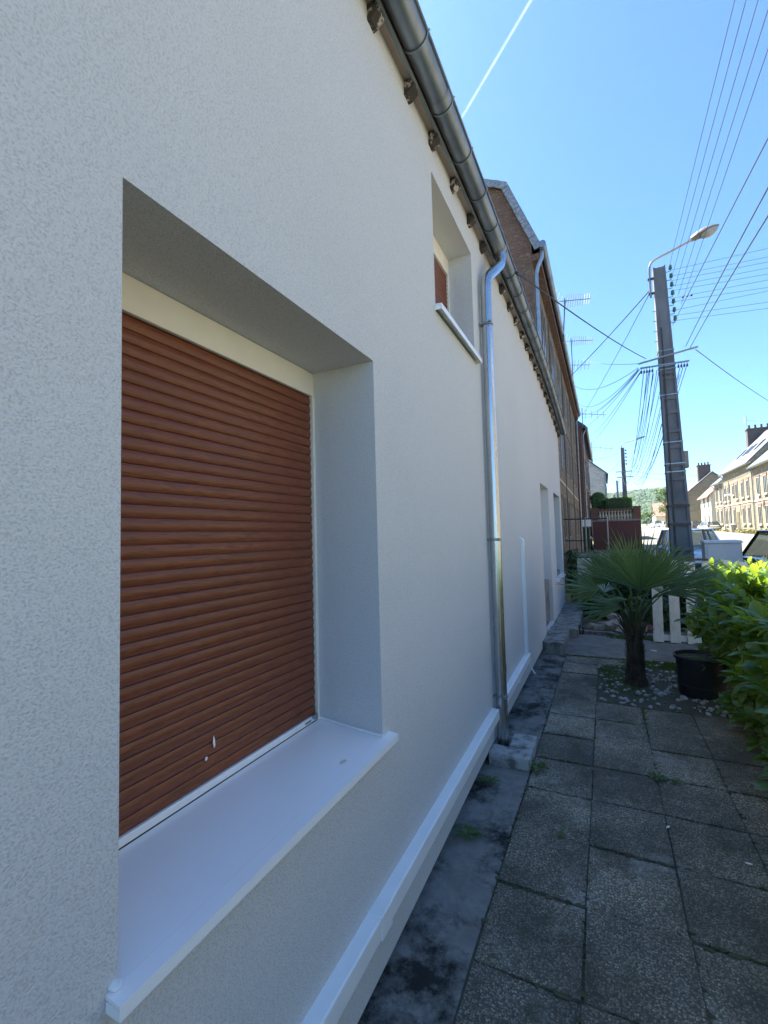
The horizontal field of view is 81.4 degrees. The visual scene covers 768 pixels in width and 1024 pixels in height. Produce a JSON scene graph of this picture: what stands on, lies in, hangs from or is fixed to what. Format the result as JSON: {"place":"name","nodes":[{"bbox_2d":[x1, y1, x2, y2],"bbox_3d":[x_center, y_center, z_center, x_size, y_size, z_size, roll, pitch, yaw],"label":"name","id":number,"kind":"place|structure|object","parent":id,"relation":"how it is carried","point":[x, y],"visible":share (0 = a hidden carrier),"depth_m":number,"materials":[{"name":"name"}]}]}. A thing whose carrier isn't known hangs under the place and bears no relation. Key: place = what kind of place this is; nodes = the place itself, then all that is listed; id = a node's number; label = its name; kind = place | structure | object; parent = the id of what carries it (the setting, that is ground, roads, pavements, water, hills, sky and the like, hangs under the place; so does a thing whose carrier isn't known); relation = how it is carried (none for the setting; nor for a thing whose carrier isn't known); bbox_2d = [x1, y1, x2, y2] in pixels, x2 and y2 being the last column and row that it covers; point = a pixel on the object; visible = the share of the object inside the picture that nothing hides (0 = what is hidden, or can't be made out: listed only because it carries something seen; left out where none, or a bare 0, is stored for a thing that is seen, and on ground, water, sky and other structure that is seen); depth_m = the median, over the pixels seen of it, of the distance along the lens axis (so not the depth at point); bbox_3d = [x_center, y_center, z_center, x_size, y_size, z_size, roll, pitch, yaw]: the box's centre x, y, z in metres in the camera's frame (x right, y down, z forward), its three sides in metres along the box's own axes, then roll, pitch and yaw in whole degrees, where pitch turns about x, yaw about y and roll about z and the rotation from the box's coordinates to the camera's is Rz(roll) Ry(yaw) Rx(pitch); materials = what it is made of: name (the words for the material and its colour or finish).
{"place":"outdoors","nodes":[
{"label":"outdoors","id":0,"kind":"place"},
{"bbox_2d":[119,524,682,849],"bbox_3d":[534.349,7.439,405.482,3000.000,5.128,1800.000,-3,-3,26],"label":"ground","id":1,"kind":"structure","parent":0,"point":[567,598],"depth_m":4.08,"materials":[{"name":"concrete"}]},
{"bbox_2d":[0,0,567,1023],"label":"white house","id":2,"kind":"structure","parent":1,"relation":"on","point":[282,426],"depth_m":1.45,"materials":[{"name":"paint"}]},
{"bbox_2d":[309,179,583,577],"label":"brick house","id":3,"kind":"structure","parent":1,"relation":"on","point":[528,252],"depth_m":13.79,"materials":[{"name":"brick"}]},
{"bbox_2d":[541,304,547,361],"bbox_3d":[4.593,-4.990,12.785,0.017,1.620,0.960,-3,-3,26],"label":"window","id":4,"kind":"structure","parent":3,"relation":"in","point":[542,311],"depth_m":12.76,"materials":[{"name":"glass"}]},
{"bbox_2d":[550,336,554,383],"bbox_3d":[5.610,-4.903,14.846,0.017,1.620,0.960,-3,-3,26],"label":"window","id":5,"kind":"structure","parent":3,"relation":"in","point":[551,344],"depth_m":14.81,"materials":[{"name":"glass"}]},
{"bbox_2d":[557,361,560,406],"bbox_3d":[6.628,-4.817,16.906,0.017,1.620,0.960,-3,-3,26],"label":"window","id":6,"kind":"structure","parent":3,"relation":"in","point":[558,370],"depth_m":16.87,"materials":[{"name":"glass"}]},
{"bbox_2d":[560,434,563,469],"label":"window","id":7,"kind":"structure","parent":3,"relation":"in","point":[561,437],"depth_m":16.74,"materials":[{"name":"glass"}]},
{"bbox_2d":[561,509,564,577],"bbox_3d":[5.794,1.094,14.503,0.076,2.400,1.200,-3,-3,26],"label":"door","id":8,"kind":"structure","parent":3,"relation":"in","point":[561,509],"depth_m":14.80,"materials":[{"name":"metal"}]},
{"bbox_2d":[562,379,565,421],"bbox_3d":[7.645,-4.731,18.967,0.017,1.620,0.960,-3,-3,26],"label":"window","id":9,"kind":"structure","parent":3,"relation":"in","point":[562,379],"depth_m":18.93,"materials":[{"name":"glass"}]},
{"bbox_2d":[563,494,567,538],"bbox_3d":[6.759,0.174,16.633,0.017,1.620,0.960,-3,-3,26],"label":"window","id":10,"kind":"structure","parent":3,"relation":"in","point":[565,514],"depth_m":16.59,"materials":[{"name":"glass"}]},
{"bbox_2d":[565,436,568,476],"bbox_3d":[7.708,-2.335,18.836,0.017,1.620,0.960,-3,-3,26],"label":"window","id":11,"kind":"structure","parent":3,"relation":"in","point":[565,436],"depth_m":18.78,"materials":[{"name":"glass"}]},
{"bbox_2d":[566,394,569,431],"bbox_3d":[8.663,-4.644,21.028,0.017,1.620,0.960,-3,-3,26],"label":"window","id":12,"kind":"structure","parent":3,"relation":"in","point":[566,394],"depth_m":20.98,"materials":[{"name":"glass"}]},
{"bbox_2d":[568,498,571,537],"bbox_3d":[7.777,0.260,18.693,0.017,1.620,0.960,-3,-3,26],"label":"window","id":13,"kind":"structure","parent":3,"relation":"in","point":[568,498],"depth_m":18.64,"materials":[{"name":"glass"}]},
{"bbox_2d":[569,446,571,481],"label":"window","id":14,"kind":"structure","parent":3,"relation":"in","point":[569,446],"depth_m":20.86,"materials":[{"name":"glass"}]},
{"bbox_2d":[570,408,572,440],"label":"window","id":15,"kind":"structure","parent":3,"relation":"in","point":[570,408],"depth_m":23.05,"materials":[{"name":"grey glass"}]},
{"bbox_2d":[556,290,590,341],"bbox_3d":[6.576,-7.032,15.533,1.145,2.097,0.449,-4,-4,34],"label":"roof aerial","id":16,"kind":"object","parent":3,"relation":"attached to","point":[577,299],"visible":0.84,"depth_m":15.59,"materials":[{"name":"metal"}]},
{"bbox_2d":[572,453,574,485],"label":"window","id":17,"kind":"structure","parent":3,"relation":"in","point":[572,453],"depth_m":22.93,"materials":[{"name":"grey glass"}]},
{"bbox_2d":[565,331,592,389],"bbox_3d":[9.447,-7.476,21.600,1.291,3.095,0.449,-4,-4,34],"label":"roof aerial","id":18,"kind":"object","parent":3,"relation":"on","point":[585,340],"visible":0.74,"depth_m":21.67,"materials":[{"name":"metal"}]},
{"bbox_2d":[358,654,565,1023],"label":"concrete strip","id":19,"kind":"object","parent":1,"relation":"on","point":[422,978],"visible":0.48,"depth_m":2.17,"materials":[{"name":"concrete"}]},
{"bbox_2d":[454,824,483,839],"bbox_3d":[0.490,1.866,2.611,0.180,0.027,0.131,-1,-3,-5],"label":"weed","id":20,"kind":"object","parent":19,"relation":"on","point":[469,828],"visible":0.99,"depth_m":2.60,"materials":[{"name":"green plant"}]},
{"bbox_2d":[478,775,502,784],"bbox_3d":[0.753,1.888,3.149,0.165,0.028,0.142,-3,-3,26],"label":"weed","id":21,"kind":"object","parent":19,"relation":"on","point":[484,779],"visible":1,"depth_m":3.15,"materials":[{"name":"green plant"}]},
{"bbox_2d":[488,732,537,770],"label":"downpipe block","id":22,"kind":"structure","parent":19,"relation":"on","point":[519,752],"depth_m":3.43,"materials":[{"name":"concrete"}]},
{"bbox_2d":[540,602,584,655],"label":"step","id":23,"kind":"structure","parent":1,"relation":"on","point":[563,630],"depth_m":7.35,"materials":[{"name":"concrete"}]},
{"bbox_2d":[575,420,592,551],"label":"brick house","id":24,"kind":"structure","parent":1,"relation":"on","point":[585,452],"depth_m":27.07,"materials":[{"name":"brick"}]},
{"bbox_2d":[579,411,603,426],"bbox_3d":[12.228,-5.784,26.382,1.584,1.495,0.449,-4,-4,34],"label":"roof aerial","id":25,"kind":"object","parent":24,"relation":"attached to","point":[597,414],"visible":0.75,"depth_m":26.38,"materials":[{"name":"metal"}]},
{"bbox_2d":[564,551,606,581],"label":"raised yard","id":26,"kind":"structure","parent":1,"relation":"on","point":[565,563],"depth_m":14.73,"materials":[{"name":"concrete"}]},
{"bbox_2d":[583,528,589,551],"bbox_3d":[7.310,1.010,16.069,0.230,0.860,0.340,-3,-3,26],"label":"green bin","id":27,"kind":"object","parent":26,"relation":"on","point":[588,537],"visible":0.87,"depth_m":15.94,"materials":[{"name":"green plastic"}]},
{"bbox_2d":[564,517,608,553],"bbox_3d":[6.607,1.225,14.543,1.314,2.100,0.042,-3,-3,26],"label":"metal rail","id":28,"kind":"object","parent":1,"relation":"on","point":[585,519],"visible":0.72,"depth_m":14.54,"materials":[{"name":"metal"}]},
{"bbox_2d":[582,520,590,527],"bbox_3d":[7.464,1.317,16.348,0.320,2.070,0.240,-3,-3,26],"label":"meter box","id":29,"kind":"object","parent":1,"relation":"on","point":[588,523],"visible":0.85,"depth_m":16.31,"materials":[{"name":"white plastic"}]},
{"bbox_2d":[588,460,607,528],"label":"pale gable house","id":30,"kind":"structure","parent":1,"relation":"on","point":[598,478],"depth_m":49.81,"materials":[{"name":"paint"}]},
{"bbox_2d":[563,548,657,605],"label":"garden wall","id":31,"kind":"structure","parent":1,"relation":"on","point":[571,559],"depth_m":10.47,"materials":[{"name":"grey stone"}]},
{"bbox_2d":[590,506,641,549],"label":"balustrade terrace","id":32,"kind":"structure","parent":1,"relation":"on","point":[627,526],"depth_m":31.05,"materials":[{"name":"brick"}]},
{"bbox_2d":[590,492,605,504],"bbox_3d":[17.322,-0.385,36.101,1.280,2.514,1.240,-3,-3,26],"label":"shrub","id":33,"kind":"object","parent":32,"relation":"on","point":[597,497],"visible":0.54,"depth_m":35.84,"materials":[{"name":"green plant"}]},
{"bbox_2d":[591,500,605,517],"bbox_3d":[16.384,-0.015,34.040,1.037,1.703,1.639,-3,-3,26],"label":"clipped hedge","id":34,"kind":"object","parent":32,"relation":"on","point":[599,504],"visible":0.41,"depth_m":33.42,"materials":[{"name":"green plant"}]},
{"bbox_2d":[605,496,632,518],"bbox_3d":[17.503,-0.160,33.268,1.806,1.846,2.248,-3,-3,26],"label":"clipped hedge","id":35,"kind":"object","parent":32,"relation":"on","point":[617,502],"visible":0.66,"depth_m":32.39,"materials":[{"name":"green plant"}]},
{"bbox_2d":[613,480,619,497],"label":"utility pole","id":36,"kind":"object","parent":1,"relation":"on","point":[617,493],"visible":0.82,"depth_m":62.13,"materials":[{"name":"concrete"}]},
{"bbox_2d":[616,436,644,497],"bbox_3d":[19.991,-1.700,35.940,2.194,8.710,0.368,-3,-3,26],"label":"utility pole","id":37,"kind":"object","parent":1,"relation":"on","point":[623,477],"visible":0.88,"depth_m":36.16,"materials":[{"name":"concrete"}]},
{"bbox_2d":[607,486,665,523],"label":"forest","id":38,"kind":"object","parent":1,"relation":"on","point":[644,499],"visible":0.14,"depth_m":631.71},
{"bbox_2d":[641,510,655,525],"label":"tree","id":39,"kind":"object","parent":1,"relation":"on","point":[645,513],"visible":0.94,"depth_m":141.92,"materials":[{"name":"green plant"}]},
{"bbox_2d":[651,503,666,521],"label":"red roof house","id":40,"kind":"structure","parent":1,"relation":"on","point":[657,516],"depth_m":164.63,"materials":[{"name":"paint"}]},
{"bbox_2d":[652,487,667,527],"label":"tree","id":41,"kind":"object","parent":1,"relation":"on","point":[663,500],"visible":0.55,"depth_m":100.35,"materials":[{"name":"green plant"}]},
{"bbox_2d":[638,224,718,608],"bbox_3d":[6.220,-1.828,9.221,1.561,8.032,0.411,-3,-3,26],"label":"utility pole","id":42,"kind":"object","parent":1,"relation":"on","point":[676,464],"visible":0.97,"depth_m":9.29,"materials":[{"name":"concrete"}]},
{"bbox_2d":[516,271,645,358],"bbox_3d":[3.426,-2.811,6.936,0.015,1.044,6.556,-4,-4,40],"label":"overhead wire","id":43,"kind":"object","parent":42,"relation":"attached to","point":[526,279],"visible":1,"depth_m":5.67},
{"bbox_2d":[566,291,648,380],"bbox_3d":[6.403,-4.944,13.507,0.021,0.710,7.820,-2,-3,10],"label":"overhead wire","id":44,"kind":"object","parent":42,"relation":"attached to","point":[611,333],"visible":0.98,"depth_m":11.91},
{"bbox_2d":[581,297,647,416],"bbox_3d":[9.033,-5.351,18.755,0.015,2.054,19.314,-3,-3,20],"label":"overhead wire","id":45,"kind":"object","parent":42,"relation":"attached to","point":[620,348],"visible":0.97,"depth_m":12.99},
{"bbox_2d":[624,373,643,484],"bbox_3d":[12.445,-2.470,22.864,0.012,2.130,30.208,-3,-4,27],"label":"overhead wire","id":46,"kind":"object","parent":42,"relation":"attached to","point":[638,422],"visible":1,"depth_m":12.01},
{"bbox_2d":[627,373,648,474],"bbox_3d":[12.538,-2.871,22.835,0.012,1.739,30.208,-3,-4,27],"label":"overhead wire","id":47,"kind":"object","parent":42,"relation":"attached to","point":[641,416],"visible":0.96,"depth_m":11.75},
{"bbox_2d":[630,373,649,466],"bbox_3d":[12.720,-3.437,22.769,0.012,2.645,30.219,-3,-4,28],"label":"overhead wire","id":48,"kind":"object","parent":42,"relation":"attached to","point":[644,414],"visible":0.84,"depth_m":12.07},
{"bbox_2d":[628,374,653,474],"bbox_3d":[12.639,-2.933,22.788,0.012,2.025,30.210,-3,-4,27],"label":"overhead wire","id":49,"kind":"object","parent":42,"relation":"attached to","point":[645,419],"visible":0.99,"depth_m":12.18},
{"bbox_2d":[633,374,658,472],"bbox_3d":[12.740,-3.037,22.743,0.012,2.228,30.211,-3,-4,28],"label":"overhead wire","id":50,"kind":"object","parent":42,"relation":"attached to","point":[650,415],"visible":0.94,"depth_m":11.79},
{"bbox_2d":[669,0,734,265],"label":"overhead wire","id":51,"kind":"object","parent":42,"relation":"attached to","point":[704,122],"visible":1,"depth_m":5.96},
{"bbox_2d":[672,0,745,275],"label":"overhead wire","id":52,"kind":"object","parent":42,"relation":"attached to","point":[713,121],"visible":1,"depth_m":5.74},
{"bbox_2d":[675,0,757,284],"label":"overhead wire","id":53,"kind":"object","parent":42,"relation":"attached to","point":[721,125],"visible":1,"depth_m":5.55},
{"bbox_2d":[673,138,767,323],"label":"overhead wire","id":54,"kind":"object","parent":42,"relation":"attached to","point":[726,218],"visible":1,"depth_m":5.17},
{"bbox_2d":[678,10,767,294],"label":"overhead wire","id":55,"kind":"object","parent":42,"relation":"attached to","point":[728,134],"visible":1,"depth_m":5.45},
{"bbox_2d":[681,49,767,303],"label":"overhead wire","id":56,"kind":"object","parent":42,"relation":"attached to","point":[729,161],"visible":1,"depth_m":5.63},
{"bbox_2d":[685,187,767,346],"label":"overhead wire","id":57,"kind":"object","parent":42,"relation":"attached to","point":[732,255],"visible":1,"depth_m":5.18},
{"bbox_2d":[690,215,767,347],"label":"overhead wire","id":58,"kind":"object","parent":42,"relation":"attached to","point":[733,273],"visible":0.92,"depth_m":5.20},
{"bbox_2d":[695,349,767,400],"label":"overhead wire","id":59,"kind":"object","parent":42,"relation":"attached to","point":[728,373],"visible":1,"depth_m":10.79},
{"bbox_2d":[691,521,701,527],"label":"parked car","id":60,"kind":"object","parent":1,"relation":"on","point":[695,524],"visible":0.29,"depth_m":70.67,"materials":[{"name":"paint"}]},
{"bbox_2d":[687,462,719,529],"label":"grey gable house","id":61,"kind":"structure","parent":1,"relation":"on","point":[700,485],"depth_m":79.75,"materials":[{"name":"stone"}]},
{"bbox_2d":[697,486,714,521],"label":"cream house","id":62,"kind":"structure","parent":1,"relation":"on","point":[706,498],"depth_m":71.36,"materials":[{"name":"paint"}]},
{"bbox_2d":[697,521,720,529],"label":"parked car","id":63,"kind":"object","parent":1,"relation":"on","point":[714,525],"visible":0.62,"depth_m":63.42,"materials":[{"name":"silver metal"}]},
{"bbox_2d":[710,476,724,529],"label":"row house","id":64,"kind":"structure","parent":1,"relation":"on","point":[718,502],"depth_m":63.47,"materials":[{"name":"paint"}]},
{"bbox_2d":[700,540,742,566],"bbox_3d":[6.171,1.262,8.118,0.584,1.505,0.357,-3,-3,26],"label":"electric cabinet","id":65,"kind":"object","parent":1,"relation":"on","point":[731,550],"visible":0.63,"depth_m":8.01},
{"bbox_2d":[724,481,731,523],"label":"street lamp","id":66,"kind":"object","parent":1,"relation":"on","point":[729,494],"visible":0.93,"depth_m":54.56,"materials":[{"name":"metal"}]},
{"bbox_2d":[714,529,767,533],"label":"verge grass","id":67,"kind":"structure","parent":1,"relation":"on","point":[748,531],"depth_m":50.24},
{"bbox_2d":[718,423,767,534],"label":"row house","id":68,"kind":"structure","parent":1,"relation":"on","point":[741,503],"depth_m":54.39,"materials":[{"name":"stone"}]},
{"bbox_2d":[733,507,736,525],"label":"window","id":69,"kind":"structure","parent":68,"relation":"in","point":[734,508],"depth_m":56.06,"materials":[{"name":"white glass"}]},
{"bbox_2d":[734,482,738,499],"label":"window","id":70,"kind":"structure","parent":68,"relation":"in","point":[736,487],"depth_m":54.81,"materials":[{"name":"white glass"}]},
{"bbox_2d":[737,512,740,528],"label":"door","id":71,"kind":"structure","parent":68,"relation":"in","point":[738,513],"depth_m":54.54,"materials":[{"name":"metal"}]},
{"bbox_2d":[740,479,744,498],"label":"window","id":72,"kind":"structure","parent":68,"relation":"in","point":[741,481],"depth_m":52.48,"materials":[{"name":"white glass"}]},
{"bbox_2d":[742,505,746,524],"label":"window","id":73,"kind":"structure","parent":68,"relation":"in","point":[743,509],"depth_m":52.30,"materials":[{"name":"white glass"}]},
{"bbox_2d":[745,478,749,497],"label":"window","id":74,"kind":"structure","parent":68,"relation":"in","point":[747,481],"depth_m":50.53,"materials":[{"name":"white glass"}]},
{"bbox_2d":[747,504,751,524],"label":"window","id":75,"kind":"structure","parent":68,"relation":"in","point":[748,506],"depth_m":50.36,"materials":[{"name":"white glass"}]},
{"bbox_2d":[746,450,767,529],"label":"row house","id":76,"kind":"structure","parent":1,"relation":"on","point":[759,466],"depth_m":46.61,"materials":[{"name":"stone"}]},
{"bbox_2d":[755,474,760,495],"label":"window","id":77,"kind":"structure","parent":76,"relation":"in","point":[757,476],"depth_m":47.08,"materials":[{"name":"white glass"}]},
{"bbox_2d":[758,503,762,525],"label":"window","id":78,"kind":"structure","parent":76,"relation":"in","point":[759,505],"depth_m":46.92,"materials":[{"name":"white glass"}]},
{"bbox_2d":[762,472,767,494],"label":"window","id":79,"kind":"structure","parent":76,"relation":"in","point":[765,488],"depth_m":45.02,"materials":[{"name":"white glass"}]},
{"bbox_2d":[764,502,767,524],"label":"window","id":80,"kind":"structure","parent":76,"relation":"in","point":[766,504],"depth_m":45.04,"materials":[{"name":"white glass"}]},
{"bbox_2d":[418,0,767,492],"label":"sky","id":81,"kind":"structure","parent":0,"point":[592,113],"materials":[{"name":"blue"}]},
{"bbox_2d":[453,620,767,1023],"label":"yard soil","id":82,"kind":"structure","parent":0,"point":[686,706],"depth_m":4.45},
{"bbox_2d":[576,567,737,631],"bbox_3d":[5.118,1.561,8.248,1.755,1.128,3.107,1,-4,-35],"label":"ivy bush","id":83,"kind":"object","parent":82,"relation":"on","point":[666,617],"visible":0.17,"depth_m":8.21,"materials":[{"name":"green plant"}]},
{"bbox_2d":[598,662,741,718],"bbox_3d":[3.128,1.956,5.128,1.236,0.042,1.785,-3,-3,26],"label":"pebble bed","id":84,"kind":"object","parent":82,"relation":"on","point":[658,692],"visible":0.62,"depth_m":4.78,"materials":[{"name":"gravel"}]},
{"bbox_2d":[558,529,740,687],"bbox_3d":[2.958,1.089,5.138,1.835,1.859,1.496,-3,-3,26],"label":"palm tree","id":85,"kind":"object","parent":84,"relation":"on","point":[628,567],"visible":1,"depth_m":5.05,"materials":[{"name":"green plant"}]},
{"bbox_2d":[673,649,726,700],"bbox_3d":[3.364,1.706,4.741,0.486,0.436,0.486,-3,-3,26],"label":"plant tub","id":86,"kind":"object","parent":84,"relation":"on","point":[698,672],"visible":0.81,"depth_m":4.59,"materials":[{"name":"black plastic"}]},
{"bbox_2d":[673,556,767,790],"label":"laurel hedge","id":87,"kind":"object","parent":82,"relation":"on","point":[729,623],"visible":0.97,"depth_m":3.80,"materials":[{"name":"green plant"}]},
{"bbox_2d":[455,655,767,1023],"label":"patio","id":88,"kind":"structure","parent":0,"point":[638,965],"depth_m":2.24,"materials":[{"name":"concrete"}]},
{"bbox_2d":[529,760,550,771],"bbox_3d":[1.129,1.881,3.306,0.186,0.040,0.198,-2,-3,6],"label":"weed","id":89,"kind":"object","parent":88,"relation":"on","point":[541,764],"visible":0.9,"depth_m":3.30,"materials":[{"name":"green plant"}]},
{"bbox_2d":[554,828,567,837],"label":"weed","id":90,"kind":"object","parent":88,"relation":"on","point":[561,833],"visible":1,"depth_m":2.57,"materials":[{"name":"green plant"}]},
{"bbox_2d":[481,663,767,1023],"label":"joint moss","id":91,"kind":"object","parent":88,"relation":"on","point":[565,997],"visible":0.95,"depth_m":2.17,"materials":[{"name":"plant"}]},
{"bbox_2d":[500,635,767,1020],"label":"joint weeds","id":92,"kind":"object","parent":88,"relation":"on","point":[668,665],"visible":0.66,"depth_m":5.41,"materials":[{"name":"green plant"}]},
{"bbox_2d":[648,771,667,780],"bbox_3d":[1.929,1.859,3.143,0.126,0.023,0.132,-2,-3,7],"label":"weed","id":93,"kind":"object","parent":88,"relation":"on","point":[661,777],"visible":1,"depth_m":3.15,"materials":[{"name":"green plant"}]},
{"bbox_2d":[668,777,683,784],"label":"weed","id":94,"kind":"object","parent":88,"relation":"on","point":[673,780],"visible":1,"depth_m":3.08,"materials":[{"name":"green plant"}]},
{"bbox_2d":[564,626,708,662],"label":"garden path","id":95,"kind":"structure","parent":0,"point":[586,645],"depth_m":6.66,"materials":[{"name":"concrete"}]},
{"bbox_2d":[590,623,609,630],"bbox_3d":[3.775,2.026,7.814,0.299,0.126,0.224,4,-2,9],"label":"broken stone","id":96,"kind":"object","parent":95,"relation":"on","point":[597,626],"visible":0.74,"depth_m":7.73,"materials":[{"name":"stone"}]},
{"bbox_2d":[604,616,622,630],"bbox_3d":[3.991,1.928,7.683,0.343,0.135,0.222,-20,3,-3],"label":"broken stone","id":97,"kind":"object","parent":95,"relation":"on","point":[610,625],"visible":0.65,"depth_m":7.62,"materials":[{"name":"stone"}]},
{"bbox_2d":[580,629,652,637],"bbox_3d":[3.820,2.046,7.469,1.185,0.092,0.139,-3,-3,26],"label":"kerb stone","id":98,"kind":"object","parent":95,"relation":"on","point":[596,632],"visible":0.46,"depth_m":7.49,"materials":[{"name":"stone"}]},
{"bbox_2d":[652,558,767,644],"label":"picket gate","id":99,"kind":"structure","parent":95,"relation":"on","point":[674,636],"depth_m":6.82,"materials":[{"name":"white paint"}]},
{"bbox_2d":[641,526,750,571],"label":"road","id":100,"kind":"structure","parent":0,"point":[648,531],"depth_m":45.63,"materials":[{"name":"asphalt"}]},
{"bbox_2d":[651,520,661,527],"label":"parked car","id":101,"kind":"object","parent":100,"relation":"on","point":[655,523],"visible":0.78,"depth_m":109.59,"materials":[{"name":"white paint"}]},
{"bbox_2d":[656,528,719,568],"bbox_3d":[10.595,1.366,15.463,2.076,1.595,3.947,-3,-3,26],"label":"parked car","id":102,"kind":"object","parent":100,"relation":"on","point":[699,535],"visible":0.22,"depth_m":14.98,"materials":[{"name":"paint"}]},
{"bbox_2d":[742,530,767,563],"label":"parked car","id":103,"kind":"object","parent":100,"relation":"on","point":[756,548],"visible":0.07,"depth_m":8.96,"materials":[{"name":"paint"}]},
{"bbox_2d":[641,525,753,538],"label":"pavement","id":104,"kind":"structure","parent":0,"point":[739,535],"depth_m":47.43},
{"bbox_2d":[730,524,735,532],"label":"grey bin","id":105,"kind":"object","parent":104,"relation":"on","point":[732,527],"visible":0.91,"depth_m":53.63,"materials":[{"name":"plastic"}]},
{"bbox_3d":[3.986,2.027,7.933,0.332,0.123,0.253,0,-5,38],"label":"broken stone","id":106,"kind":"object","parent":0,"visible":0},
{"bbox_2d":[606,613,619,619],"bbox_3d":[4.137,1.875,7.949,0.310,0.122,0.222,16,6,20],"label":"broken stone","id":107,"kind":"object","parent":106,"relation":"on","point":[610,616],"visible":0.33,"depth_m":7.90,"materials":[{"name":"stone"}]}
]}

